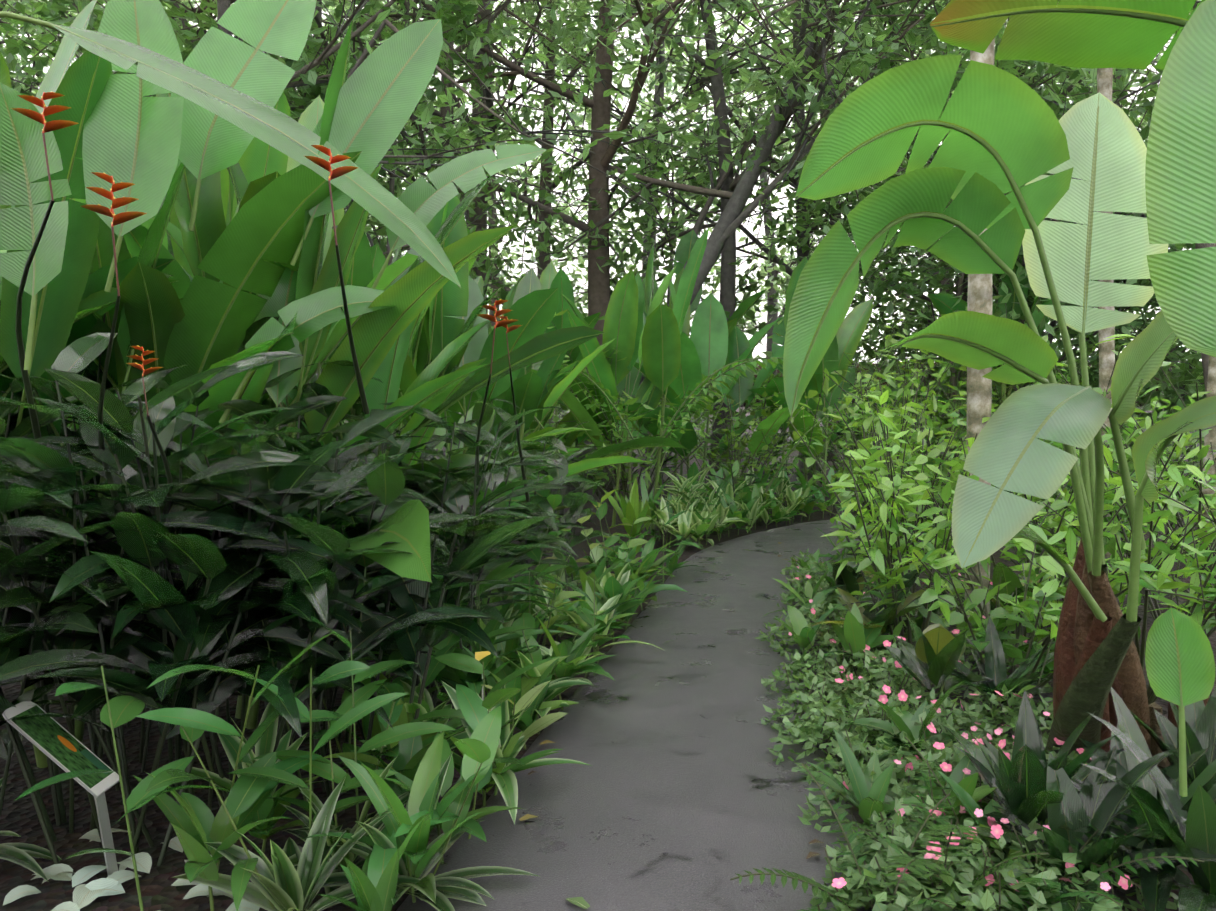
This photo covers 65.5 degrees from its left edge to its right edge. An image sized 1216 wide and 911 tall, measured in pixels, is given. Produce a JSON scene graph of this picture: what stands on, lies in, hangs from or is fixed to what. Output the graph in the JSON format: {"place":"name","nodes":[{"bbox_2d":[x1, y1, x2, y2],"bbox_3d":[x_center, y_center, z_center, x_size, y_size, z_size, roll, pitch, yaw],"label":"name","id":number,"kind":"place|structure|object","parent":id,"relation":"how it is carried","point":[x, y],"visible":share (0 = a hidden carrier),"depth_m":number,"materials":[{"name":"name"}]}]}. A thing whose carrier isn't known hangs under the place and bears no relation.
{"place":"outdoors","nodes":[
{"label":"outdoors","id":0,"kind":"place"},
{"bbox_2d":[0,0,1201,362],"bbox_3d":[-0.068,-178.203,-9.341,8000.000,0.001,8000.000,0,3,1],"label":"sky","id":1,"kind":"structure","parent":0,"point":[738,234],"depth_m":822.66,"materials":[{"name":"white"}]},
{"bbox_2d":[0,407,1215,910],"bbox_3d":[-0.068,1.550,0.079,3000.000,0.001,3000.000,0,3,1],"label":"ground","id":2,"kind":"structure","parent":0,"point":[156,883],"depth_m":3.83,"materials":[{"name":"soil"}]},
{"bbox_2d":[0,0,97,557],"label":"heliconia clump","id":3,"kind":"object","parent":2,"relation":"on","point":[59,66],"visible":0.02,"depth_m":5.17,"materials":[{"name":"green plant"}]},
{"bbox_2d":[0,250,116,372],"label":"heliconia clump","id":4,"kind":"object","parent":2,"relation":"on","point":[93,302],"visible":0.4,"depth_m":4.08,"materials":[{"name":"green plant"}]},
{"bbox_2d":[0,376,117,652],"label":"ginger canes","id":5,"kind":"object","parent":2,"relation":"on","point":[23,428],"visible":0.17,"depth_m":3.78,"materials":[{"name":"green plant"}]},
{"bbox_2d":[2,701,119,875],"bbox_3d":[-1.773,1.128,3.093,0.326,0.630,0.150,0,3,1],"label":"information sign","id":6,"kind":"object","parent":2,"relation":"on","point":[59,745],"visible":0.79,"depth_m":3.08,"materials":[{"name":"silver metal"}]},
{"bbox_2d":[0,485,123,816],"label":"ginger canes","id":7,"kind":"object","parent":2,"relation":"on","point":[44,611],"visible":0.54,"depth_m":3.15,"materials":[{"name":"green plant"}]},
{"bbox_2d":[0,0,152,103],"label":"tree","id":8,"kind":"object","parent":2,"relation":"on","point":[38,6],"visible":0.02,"depth_m":12.49,"materials":[{"name":"green plant"}]},
{"bbox_2d":[0,273,173,727],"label":"ginger canes","id":9,"kind":"object","parent":2,"relation":"on","point":[14,418],"visible":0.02,"depth_m":4.40,"materials":[{"name":"green plant"}]},
{"bbox_2d":[0,333,279,863],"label":"ginger canes","id":10,"kind":"object","parent":2,"relation":"on","point":[26,456],"visible":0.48,"depth_m":3.13,"materials":[{"name":"green plant"}]},
{"bbox_2d":[3,828,302,910],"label":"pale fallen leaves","id":11,"kind":"object","parent":2,"relation":"on","point":[84,895],"visible":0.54,"depth_m":3.01,"materials":[{"name":"white plant"}]},
{"bbox_2d":[0,33,324,767],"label":"heliconia clump","id":12,"kind":"object","parent":2,"relation":"on","point":[67,289],"visible":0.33,"depth_m":3.75,"materials":[{"name":"green plant"}]},
{"bbox_2d":[0,360,353,790],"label":"ginger canes","id":13,"kind":"object","parent":2,"relation":"on","point":[243,407],"visible":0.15,"depth_m":3.95,"materials":[{"name":"green plant"}]},
{"bbox_2d":[71,91,333,423],"bbox_3d":[-2.692,-0.718,6.726,2.634,3.843,3.224,0,3,1],"label":"heliconia clump","id":14,"kind":"object","parent":2,"relation":"on","point":[259,158],"visible":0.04,"depth_m":6.01,"materials":[{"name":"green plant"}]},
{"bbox_2d":[0,365,419,847],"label":"ginger canes","id":15,"kind":"object","parent":2,"relation":"on","point":[386,482],"visible":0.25,"depth_m":3.36,"materials":[{"name":"green plant"}]},
{"bbox_2d":[0,0,448,257],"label":"tree","id":16,"kind":"object","parent":2,"relation":"on","point":[29,29],"visible":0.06,"depth_m":15.50,"materials":[{"name":"green plant"}]},
{"bbox_2d":[0,0,525,288],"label":"tree","id":17,"kind":"object","parent":2,"relation":"on","point":[14,66],"visible":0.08,"depth_m":13.60,"materials":[{"name":"green plant"}]},
{"bbox_2d":[0,751,540,910],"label":"strap plants","id":18,"kind":"object","parent":2,"relation":"on","point":[292,878],"visible":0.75,"depth_m":2.88,"materials":[{"name":"green plant"}]},
{"bbox_2d":[0,0,546,422],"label":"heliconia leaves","id":19,"kind":"object","parent":2,"relation":"on","point":[215,112],"visible":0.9,"depth_m":3.55,"materials":[{"name":"green plant"}]},
{"bbox_2d":[0,351,557,865],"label":"ginger canes","id":20,"kind":"object","parent":2,"relation":"on","point":[308,583],"visible":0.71,"depth_m":3.35,"materials":[{"name":"green plant"}]},
{"bbox_2d":[0,21,604,728],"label":"heliconia clump","id":21,"kind":"object","parent":2,"relation":"on","point":[236,289],"visible":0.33,"depth_m":4.35,"materials":[{"name":"green plant"}]},
{"bbox_2d":[11,91,529,513],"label":"heliconia flowers","id":22,"kind":"object","parent":21,"relation":"attached to","point":[119,218],"visible":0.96,"depth_m":3.00,"materials":[{"name":"red plant"}]},
{"bbox_2d":[166,405,445,791],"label":"ginger canes","id":23,"kind":"object","parent":2,"relation":"on","point":[196,465],"visible":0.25,"depth_m":3.80,"materials":[{"name":"green plant"}]},
{"bbox_2d":[11,0,635,211],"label":"tree","id":24,"kind":"object","parent":2,"relation":"on","point":[498,31],"visible":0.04,"depth_m":22.73,"materials":[{"name":"green plant"}]},
{"bbox_2d":[182,316,479,690],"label":"ginger canes","id":25,"kind":"object","parent":2,"relation":"on","point":[253,328],"visible":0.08,"depth_m":4.74,"materials":[{"name":"green plant"}]},
{"bbox_2d":[182,0,585,260],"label":"tree","id":26,"kind":"object","parent":2,"relation":"on","point":[359,48],"depth_m":32.34,"materials":[{"name":"green plant"}]},
{"bbox_2d":[227,163,545,587],"bbox_3d":[-1.718,-0.349,5.913,2.360,3.191,2.973,2,4,37],"label":"heliconia clump","id":27,"kind":"object","parent":2,"relation":"on","point":[368,261],"visible":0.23,"depth_m":5.68,"materials":[{"name":"green plant"}]},
{"bbox_2d":[2,0,780,449],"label":"tree","id":28,"kind":"object","parent":2,"relation":"on","point":[422,118],"visible":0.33,"depth_m":11.97,"materials":[{"name":"green plant"}]},
{"bbox_2d":[105,0,678,436],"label":"tree","id":29,"kind":"object","parent":2,"relation":"on","point":[465,10],"visible":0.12,"depth_m":16.23,"materials":[{"name":"green plant"}]},
{"bbox_2d":[243,402,575,755],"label":"ginger canes","id":30,"kind":"object","parent":2,"relation":"on","point":[452,497],"visible":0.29,"depth_m":4.58,"materials":[{"name":"green plant"}]},
{"bbox_2d":[363,365,529,511],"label":"ginger canes","id":31,"kind":"object","parent":2,"relation":"on","point":[432,445],"visible":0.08,"depth_m":7.11,"materials":[{"name":"green plant"}]},
{"bbox_2d":[363,433,537,702],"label":"ginger canes","id":32,"kind":"object","parent":2,"relation":"on","point":[496,479],"visible":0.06,"depth_m":4.93,"materials":[{"name":"green plant"}]},
{"bbox_2d":[331,400,578,621],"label":"ginger canes","id":33,"kind":"object","parent":2,"relation":"on","point":[537,501],"visible":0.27,"depth_m":5.62,"materials":[{"name":"green plant"}]},
{"bbox_2d":[268,195,645,598],"bbox_3d":[-1.322,-0.452,7.366,2.720,3.244,2.490,-1,3,-20],"label":"heliconia clump","id":34,"kind":"object","parent":2,"relation":"on","point":[454,310],"visible":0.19,"depth_m":7.26,"materials":[{"name":"green plant"}]},
{"bbox_2d":[173,0,742,251],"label":"tree","id":35,"kind":"object","parent":2,"relation":"on","point":[310,77],"visible":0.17,"depth_m":16.64,"materials":[{"name":"green plant"}]},
{"bbox_2d":[292,0,652,313],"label":"tree","id":36,"kind":"object","parent":2,"relation":"on","point":[489,103],"visible":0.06,"depth_m":20.27,"materials":[{"name":"green plant"}]},
{"bbox_2d":[322,0,652,325],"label":"tree","id":37,"kind":"object","parent":2,"relation":"on","point":[495,214],"visible":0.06,"depth_m":43.42,"materials":[{"name":"green plant"}]},
{"bbox_2d":[423,440,604,586],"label":"ginger canes","id":38,"kind":"object","parent":2,"relation":"on","point":[559,476],"visible":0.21,"depth_m":6.47,"materials":[{"name":"green plant"}]},
{"bbox_2d":[490,422,619,600],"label":"ginger canes","id":39,"kind":"object","parent":2,"relation":"on","point":[574,513],"visible":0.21,"depth_m":7.67,"materials":[{"name":"green plant"}]},
{"bbox_2d":[519,351,593,479],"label":"heliconia clump","id":40,"kind":"object","parent":2,"relation":"on","point":[550,381],"visible":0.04,"depth_m":10.81,"materials":[{"name":"green plant"}]},
{"bbox_2d":[307,0,811,487],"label":"tree","id":41,"kind":"object","parent":2,"relation":"on","point":[599,104],"visible":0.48,"depth_m":17.62,"materials":[{"name":"green plant"}]},
{"bbox_2d":[441,268,689,476],"bbox_3d":[-1.143,-0.376,8.879,2.902,2.934,2.497,3,4,41],"label":"heliconia clump","id":42,"kind":"object","parent":2,"relation":"on","point":[527,384],"visible":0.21,"depth_m":8.94,"materials":[{"name":"green plant"}]},
{"bbox_2d":[491,261,653,513],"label":"banana clump","id":43,"kind":"object","parent":2,"relation":"on","point":[551,277],"visible":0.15,"depth_m":12.74,"materials":[{"name":"green plant"}]},
{"bbox_2d":[14,456,1198,910],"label":"border plants","id":44,"kind":"object","parent":2,"relation":"on","point":[526,680],"visible":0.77,"depth_m":3.46,"materials":[{"name":"green plant"}]},
{"bbox_2d":[531,228,708,530],"bbox_3d":[0.300,-0.943,12.245,2.358,3.712,2.964,2,4,37],"label":"banana clump","id":45,"kind":"object","parent":2,"relation":"on","point":[651,343],"visible":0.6,"depth_m":11.99,"materials":[{"name":"green plant"}]},
{"bbox_2d":[332,0,924,426],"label":"tree","id":46,"kind":"object","parent":2,"relation":"on","point":[740,62],"visible":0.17,"depth_m":24.87,"materials":[{"name":"green plant"}]},
{"bbox_2d":[547,309,712,504],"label":"shrub","id":47,"kind":"object","parent":2,"relation":"on","point":[615,435],"visible":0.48,"depth_m":12.02,"materials":[{"name":"green plant"}]},
{"bbox_2d":[604,477,678,536],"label":"birds nest fern","id":48,"kind":"object","parent":2,"relation":"on","point":[632,507],"visible":0.85,"depth_m":9.95,"materials":[{"name":"green plant"}]},
{"bbox_2d":[548,344,783,495],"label":"shrub","id":49,"kind":"object","parent":2,"relation":"on","point":[699,420],"visible":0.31,"depth_m":13.02,"materials":[{"name":"green plant"}]},
{"bbox_2d":[427,0,905,448],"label":"tree","id":50,"kind":"object","parent":2,"relation":"on","point":[584,257],"visible":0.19,"depth_m":34.80,"materials":[{"name":"green plant"}]},
{"bbox_2d":[515,20,832,472],"bbox_3d":[1.755,-4.829,22.252,7.389,10.443,7.603,1,3,22],"label":"tree","id":51,"kind":"object","parent":2,"relation":"on","point":[750,288],"visible":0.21,"depth_m":21.47,"materials":[{"name":"green plant"}]},
{"bbox_2d":[523,357,864,492],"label":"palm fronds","id":52,"kind":"object","parent":2,"relation":"on","point":[774,362],"visible":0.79,"depth_m":10.60,"materials":[{"name":"green plant"}]},
{"bbox_2d":[634,230,766,496],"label":"banana clump","id":53,"kind":"object","parent":2,"relation":"on","point":[686,244],"visible":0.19,"depth_m":15.80,"materials":[{"name":"green plant"}]},
{"bbox_2d":[633,273,789,505],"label":"banana clump","id":54,"kind":"object","parent":2,"relation":"on","point":[709,346],"visible":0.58,"depth_m":13.10,"materials":[{"name":"green plant"}]},
{"bbox_2d":[497,0,935,487],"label":"tree","id":55,"kind":"object","parent":2,"relation":"on","point":[727,277],"visible":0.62,"depth_m":17.75,"materials":[{"name":"green plant"}]},
{"bbox_2d":[633,378,816,509],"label":"shrub","id":56,"kind":"object","parent":2,"relation":"on","point":[732,436],"visible":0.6,"depth_m":13.01,"materials":[{"name":"green plant"}]},
{"bbox_2d":[659,333,819,483],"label":"shrub","id":57,"kind":"object","parent":2,"relation":"on","point":[772,375],"visible":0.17,"depth_m":15.26,"materials":[{"name":"green plant"}]},
{"bbox_2d":[562,1,933,438],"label":"tree","id":58,"kind":"object","parent":2,"relation":"on","point":[772,290],"visible":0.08,"depth_m":45.58,"materials":[{"name":"green plant"}]},
{"bbox_2d":[690,377,809,493],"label":"shrub","id":59,"kind":"object","parent":2,"relation":"on","point":[741,450],"visible":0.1,"depth_m":15.24,"materials":[{"name":"green plant"}]},
{"bbox_2d":[473,0,1038,496],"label":"tree","id":60,"kind":"object","parent":2,"relation":"on","point":[731,220],"visible":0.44,"depth_m":15.71,"materials":[{"name":"green plant"}]},
{"bbox_2d":[506,0,1009,476],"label":"tree","id":61,"kind":"object","parent":2,"relation":"on","point":[759,244],"visible":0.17,"depth_m":20.80,"materials":[{"name":"green plant"}]},
{"bbox_2d":[344,41,1205,496],"bbox_3d":[2.256,-4.265,27.038,57.670,9.342,30.482,0,3,1],"label":"understory","id":62,"kind":"object","parent":2,"relation":"on","point":[1182,369],"visible":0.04,"depth_m":17.50,"materials":[{"name":"green plant"}]},
{"bbox_2d":[549,398,1043,537],"bbox_3d":[2.194,0.040,12.675,6.707,1.704,4.892,0,3,1],"label":"understory","id":63,"kind":"object","parent":2,"relation":"on","point":[780,442],"visible":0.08,"depth_m":12.99,"materials":[{"name":"green plant"}]},
{"bbox_2d":[749,256,894,506],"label":"banana clump","id":64,"kind":"object","parent":2,"relation":"on","point":[849,334],"visible":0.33,"depth_m":14.25,"materials":[{"name":"green plant"}]},
{"bbox_2d":[622,0,1069,460],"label":"tree","id":65,"kind":"object","parent":2,"relation":"on","point":[782,251],"visible":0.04,"depth_m":27.14,"materials":[{"name":"green plant"}]},
{"bbox_2d":[804,303,935,524],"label":"shrub","id":66,"kind":"object","parent":2,"relation":"on","point":[847,435],"visible":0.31,"depth_m":11.82,"materials":[{"name":"green plant"}]},
{"bbox_2d":[822,318,956,570],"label":"shrub","id":67,"kind":"object","parent":2,"relation":"on","point":[862,404],"visible":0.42,"depth_m":8.35,"materials":[{"name":"green plant"}]},
{"bbox_2d":[580,0,1198,301],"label":"tree","id":68,"kind":"object","parent":2,"relation":"on","point":[1085,73],"visible":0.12,"depth_m":17.42,"materials":[{"name":"green plant"}]},
{"bbox_2d":[790,364,990,592],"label":"shrub","id":69,"kind":"object","parent":2,"relation":"on","point":[943,468],"visible":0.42,"depth_m":7.21,"materials":[{"name":"green plant"}]},
{"bbox_2d":[834,390,953,639],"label":"shrub","id":70,"kind":"object","parent":2,"relation":"on","point":[886,416],"visible":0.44,"depth_m":6.13,"materials":[{"name":"green plant"}]},
{"bbox_2d":[821,433,978,647],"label":"shrub","id":71,"kind":"object","parent":2,"relation":"on","point":[884,578],"visible":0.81,"depth_m":5.51,"materials":[{"name":"green plant"}]},
{"bbox_2d":[833,354,966,537],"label":"shrub","id":72,"kind":"object","parent":2,"relation":"on","point":[893,394],"visible":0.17,"depth_m":9.34,"materials":[{"name":"green plant"}]},
{"bbox_2d":[733,4,1070,444],"bbox_3d":[6.572,-4.204,19.687,8.240,9.455,7.481,0,3,1],"label":"tree","id":73,"kind":"object","parent":2,"relation":"on","point":[807,214],"visible":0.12,"depth_m":19.42,"materials":[{"name":"green plant"}]},
{"bbox_2d":[755,527,1063,910],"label":"border plants","id":74,"kind":"object","parent":2,"relation":"on","point":[871,780],"visible":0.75,"depth_m":4.15,"materials":[{"name":"green plant"}]},
{"bbox_2d":[856,308,966,544],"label":"shrub","id":75,"kind":"object","parent":2,"relation":"on","point":[951,419],"visible":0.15,"depth_m":10.40,"materials":[{"name":"green plant"}]},
{"bbox_2d":[719,0,1152,456],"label":"tree","id":76,"kind":"object","parent":2,"relation":"on","point":[1006,289],"visible":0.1,"depth_m":15.65,"materials":[{"name":"green plant"}]},
{"bbox_2d":[811,552,1066,711],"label":"broad leaf plants","id":77,"kind":"object","parent":2,"relation":"on","point":[938,650],"visible":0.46,"depth_m":5.41,"materials":[{"name":"green plant"}]},
{"bbox_2d":[736,0,1149,424],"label":"tree","id":78,"kind":"object","parent":2,"relation":"on","point":[774,282],"visible":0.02,"depth_m":34.91,"materials":[{"name":"green plant"}]},
{"bbox_2d":[764,24,1154,455],"bbox_3d":[8.045,-5.244,21.513,8.790,11.443,7.920,0,3,1],"label":"tree","id":79,"kind":"object","parent":2,"relation":"on","point":[1146,118],"visible":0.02,"depth_m":21.56,"materials":[{"name":"green plant"}]},
{"bbox_2d":[730,737,1203,910],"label":"ferns","id":80,"kind":"object","parent":2,"relation":"on","point":[927,865],"visible":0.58,"depth_m":2.76,"materials":[{"name":"green plant"}]},
{"bbox_2d":[843,321,1098,477],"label":"shrub","id":81,"kind":"object","parent":2,"relation":"on","point":[914,389],"visible":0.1,"depth_m":14.85,"materials":[{"name":"green plant"}]},
{"bbox_2d":[965,38,994,628],"bbox_3d":[2.812,-5.457,6.336,4.393,13.342,4.221,-2,4,-38],"label":"trunk","id":82,"kind":"object","parent":2,"relation":"on","point":[979,386],"visible":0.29,"depth_m":6.46,"materials":[{"name":"grey bark"}]},
{"bbox_2d":[901,259,1066,416],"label":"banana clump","id":83,"kind":"object","parent":2,"relation":"on","point":[943,303],"visible":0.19,"depth_m":14.99,"materials":[{"name":"green plant"}]},
{"bbox_2d":[796,573,1179,910],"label":"flowering groundcover","id":84,"kind":"object","parent":2,"relation":"on","point":[973,715],"visible":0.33,"depth_m":2.95,"materials":[{"name":"green plant"}]},
{"bbox_2d":[778,1,1213,395],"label":"tree","id":85,"kind":"object","parent":2,"relation":"on","point":[1143,81],"visible":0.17,"depth_m":14.86,"materials":[{"name":"green plant"}]},
{"bbox_2d":[783,0,1215,796],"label":"banana plant","id":86,"kind":"object","parent":2,"relation":"on","point":[1007,130],"visible":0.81,"depth_m":3.20,"materials":[{"name":"green plant"}]},
{"bbox_2d":[820,2,1192,430],"bbox_3d":[7.743,-3.644,16.013,8.156,8.726,7.837,1,3,15],"label":"tree","id":87,"kind":"object","parent":2,"relation":"on","point":[1009,65],"visible":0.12,"depth_m":14.75,"materials":[{"name":"green plant"}]},
{"bbox_2d":[890,481,1126,711],"bbox_3d":[2.010,0.737,4.682,1.096,1.160,1.421,1,3,22],"label":"shrub","id":88,"kind":"object","parent":2,"relation":"on","point":[1030,608],"visible":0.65,"depth_m":4.89,"materials":[{"name":"green plant"}]},
{"bbox_2d":[899,349,1166,608],"bbox_3d":[3.236,0.242,6.990,2.074,1.905,2.812,0,3,1],"label":"shrub","id":89,"kind":"object","parent":2,"relation":"on","point":[1054,522],"visible":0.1,"depth_m":6.40,"materials":[{"name":"green plant"}]},
{"bbox_2d":[882,428,1214,639],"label":"shrub","id":90,"kind":"object","parent":2,"relation":"on","point":[1059,505],"visible":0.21,"depth_m":6.09,"materials":[{"name":"green plant"}]},
{"bbox_2d":[903,472,1199,677],"bbox_3d":[2.464,0.702,5.299,1.491,1.163,1.065,3,4,40],"label":"shrub","id":91,"kind":"object","parent":2,"relation":"on","point":[1120,591],"visible":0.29,"depth_m":5.33,"materials":[{"name":"green plant"}]},
{"bbox_2d":[922,616,1215,910],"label":"strap plants","id":92,"kind":"object","parent":2,"relation":"on","point":[1029,782],"visible":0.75,"depth_m":2.99,"materials":[{"name":"green plant"}]},
{"bbox_2d":[937,67,1204,434],"bbox_3d":[9.146,-3.398,17.060,6.786,8.138,7.219,1,3,26],"label":"tree","id":93,"kind":"object","parent":2,"relation":"on","point":[1142,321],"visible":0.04,"depth_m":16.06,"materials":[{"name":"green plant"}]},
{"bbox_2d":[1097,68,1116,556],"bbox_3d":[5.134,-6.236,9.091,4.659,14.613,4.171,0,3,1],"label":"trunk","id":94,"kind":"object","parent":2,"relation":"on","point":[1106,348],"visible":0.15,"depth_m":9.62,"materials":[{"name":"grey bark"}]},
{"bbox_2d":[1031,362,1215,556],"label":"shrub","id":95,"kind":"object","parent":2,"relation":"on","point":[1154,403],"visible":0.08,"depth_m":7.54,"materials":[{"name":"green plant"}]},
{"bbox_2d":[1032,325,1215,626],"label":"shrub","id":96,"kind":"object","parent":2,"relation":"on","point":[1200,451],"visible":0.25,"depth_m":5.94,"materials":[{"name":"green plant"}]},
{"bbox_2d":[1041,433,1215,704],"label":"shrub","id":97,"kind":"object","parent":2,"relation":"on","point":[1199,614],"visible":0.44,"depth_m":4.64,"materials":[{"name":"green plant"}]},
{"bbox_2d":[1073,370,1215,618],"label":"shrub","id":98,"kind":"object","parent":2,"relation":"on","point":[1131,423],"visible":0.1,"depth_m":7.00,"materials":[{"name":"green plant"}]},
{"bbox_2d":[1104,465,1215,626],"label":"shrub","id":99,"kind":"object","parent":2,"relation":"on","point":[1172,584],"visible":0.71,"depth_m":4.16,"materials":[{"name":"green plant"}]},
{"bbox_2d":[1200,243,1215,556],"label":"trunk","id":100,"kind":"object","parent":2,"relation":"on","point":[1210,436],"visible":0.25,"depth_m":9.23,"materials":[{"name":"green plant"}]},
{"bbox_2d":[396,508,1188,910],"bbox_3d":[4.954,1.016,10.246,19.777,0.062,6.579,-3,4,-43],"label":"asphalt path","id":101,"kind":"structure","parent":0,"point":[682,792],"depth_m":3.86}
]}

